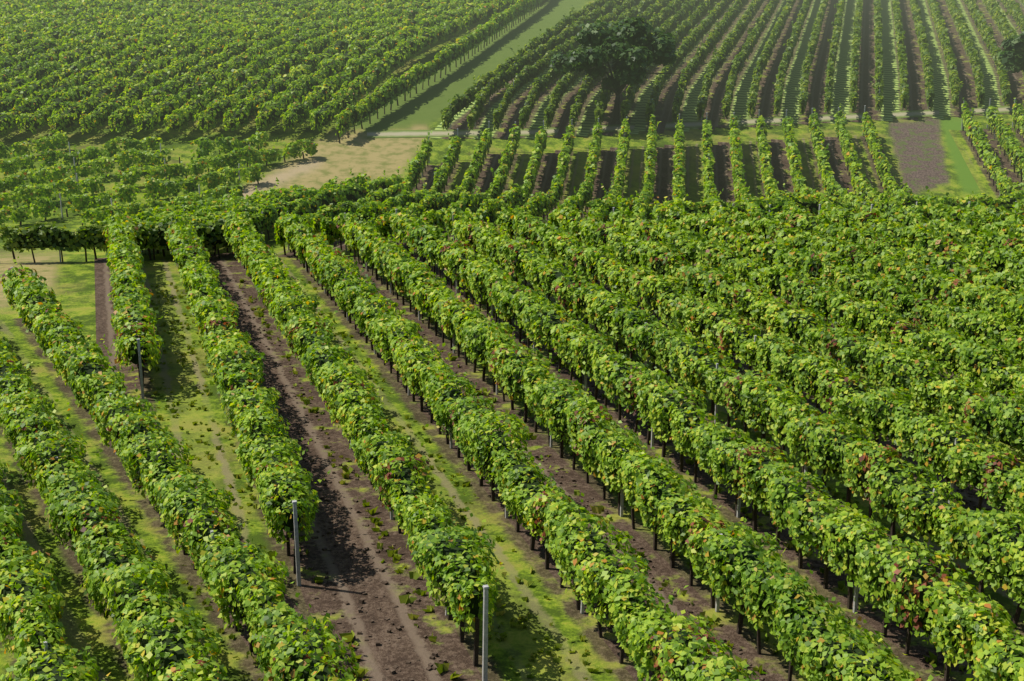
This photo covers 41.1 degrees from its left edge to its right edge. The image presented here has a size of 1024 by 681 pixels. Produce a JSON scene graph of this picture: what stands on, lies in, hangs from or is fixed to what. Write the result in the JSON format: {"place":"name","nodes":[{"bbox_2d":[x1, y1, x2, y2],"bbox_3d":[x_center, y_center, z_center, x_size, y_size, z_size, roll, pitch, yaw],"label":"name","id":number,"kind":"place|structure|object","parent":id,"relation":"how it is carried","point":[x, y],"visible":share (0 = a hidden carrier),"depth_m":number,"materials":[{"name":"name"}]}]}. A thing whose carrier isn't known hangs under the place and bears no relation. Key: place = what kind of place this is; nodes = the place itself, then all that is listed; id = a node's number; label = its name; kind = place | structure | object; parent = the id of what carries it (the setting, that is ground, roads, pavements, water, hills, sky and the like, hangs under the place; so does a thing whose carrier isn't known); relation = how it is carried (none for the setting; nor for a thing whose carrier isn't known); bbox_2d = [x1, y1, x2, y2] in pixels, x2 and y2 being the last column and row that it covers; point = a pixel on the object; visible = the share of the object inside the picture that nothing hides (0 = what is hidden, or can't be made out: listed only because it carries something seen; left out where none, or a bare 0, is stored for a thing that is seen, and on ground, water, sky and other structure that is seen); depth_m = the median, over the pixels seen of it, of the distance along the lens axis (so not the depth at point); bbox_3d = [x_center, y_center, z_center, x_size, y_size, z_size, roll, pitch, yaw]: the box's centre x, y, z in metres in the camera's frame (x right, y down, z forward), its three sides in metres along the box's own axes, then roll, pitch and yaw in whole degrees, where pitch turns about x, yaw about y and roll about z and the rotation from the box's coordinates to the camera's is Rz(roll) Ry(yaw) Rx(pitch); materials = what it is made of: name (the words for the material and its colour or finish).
{"place":"outdoors","nodes":[
{"label":"outdoors","id":0,"kind":"place"},
{"bbox_2d":[0,0,1019,350],"bbox_3d":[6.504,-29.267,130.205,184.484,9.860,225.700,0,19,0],"label":"ground terrain","id":1,"kind":"structure","parent":0,"point":[920,154],"depth_m":91.55,"materials":[{"name":"green plant"}]},
{"bbox_2d":[0,213,251,262],"bbox_3d":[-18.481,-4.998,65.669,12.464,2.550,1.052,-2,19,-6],"label":"vines","id":2,"kind":"object","parent":1,"relation":"on","point":[41,235],"visible":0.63,"depth_m":65.22,"materials":[{"name":"green plant"}]},
{"bbox_2d":[0,130,317,225],"bbox_3d":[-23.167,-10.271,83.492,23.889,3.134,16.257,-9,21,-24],"label":"grapevines","id":3,"kind":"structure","parent":1,"relation":"on","point":[156,184],"depth_m":83.47,"materials":[{"name":"green plant"}]},
{"bbox_2d":[0,0,546,142],"bbox_3d":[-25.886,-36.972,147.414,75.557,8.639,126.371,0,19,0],"label":"grapevine rows","id":4,"kind":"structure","parent":1,"relation":"on","point":[100,56],"depth_m":103.82,"materials":[{"name":"green plant"}]},
{"bbox_2d":[0,248,1023,680],"bbox_3d":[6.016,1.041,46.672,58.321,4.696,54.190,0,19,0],"label":"soil strips","id":5,"kind":"object","parent":1,"relation":"on","point":[82,620],"depth_m":32.58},
{"bbox_2d":[0,191,1023,680],"bbox_3d":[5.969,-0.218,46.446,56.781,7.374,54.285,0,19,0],"label":"grapevine rows","id":6,"kind":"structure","parent":5,"relation":"on","point":[946,281],"depth_m":34.88,"materials":[{"name":"green plant"}]},
{"bbox_2d":[145,274,1023,680],"bbox_3d":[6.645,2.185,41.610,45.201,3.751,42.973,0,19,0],"label":"lane grass","id":7,"kind":"structure","parent":1,"relation":"on","point":[443,666],"depth_m":33.39,"materials":[{"name":"plant"}]},
{"bbox_2d":[275,128,1023,257],"bbox_3d":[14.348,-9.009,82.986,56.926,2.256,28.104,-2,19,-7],"label":"soil strips","id":8,"kind":"object","parent":1,"relation":"on","point":[722,171],"depth_m":88.30,"materials":[{"name":"brown soil"}]},
{"bbox_2d":[79,98,1023,259],"bbox_3d":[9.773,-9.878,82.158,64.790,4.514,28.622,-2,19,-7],"label":"grapevine rows","id":9,"kind":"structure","parent":8,"relation":"on","point":[325,205],"depth_m":79.78,"materials":[{"name":"green plant"}]},
{"bbox_2d":[430,0,1023,138],"bbox_3d":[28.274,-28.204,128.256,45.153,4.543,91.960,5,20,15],"label":"soil strips","id":10,"kind":"object","parent":1,"relation":"on","point":[790,104],"depth_m":106.73,"materials":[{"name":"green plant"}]},
{"bbox_2d":[550,16,690,120],"bbox_3d":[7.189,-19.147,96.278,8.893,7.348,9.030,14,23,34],"label":"walnut tree","id":11,"kind":"object","parent":10,"relation":"on","point":[630,47],"visible":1,"depth_m":94.38,"materials":[{"name":"green plant"}]},
{"bbox_2d":[440,0,1023,130],"bbox_3d":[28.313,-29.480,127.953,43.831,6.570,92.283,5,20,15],"label":"grapevine rows","id":12,"kind":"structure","parent":10,"relation":"on","point":[527,64],"depth_m":108.61,"materials":[{"name":"green plant"}]},
{"bbox_2d":[998,29,1023,73],"bbox_3d":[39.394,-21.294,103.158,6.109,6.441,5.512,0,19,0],"label":"corner tree","id":13,"kind":"object","parent":1,"relation":"on","point":[1012,53],"visible":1,"depth_m":101.90,"materials":[{"name":"green plant"}]},
{"bbox_2d":[367,106,1015,137],"bbox_3d":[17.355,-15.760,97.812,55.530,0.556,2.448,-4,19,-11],"label":"dirt road","id":14,"kind":"structure","parent":0,"point":[612,128],"depth_m":96.09,"materials":[{"name":"beige soil"}]}
]}

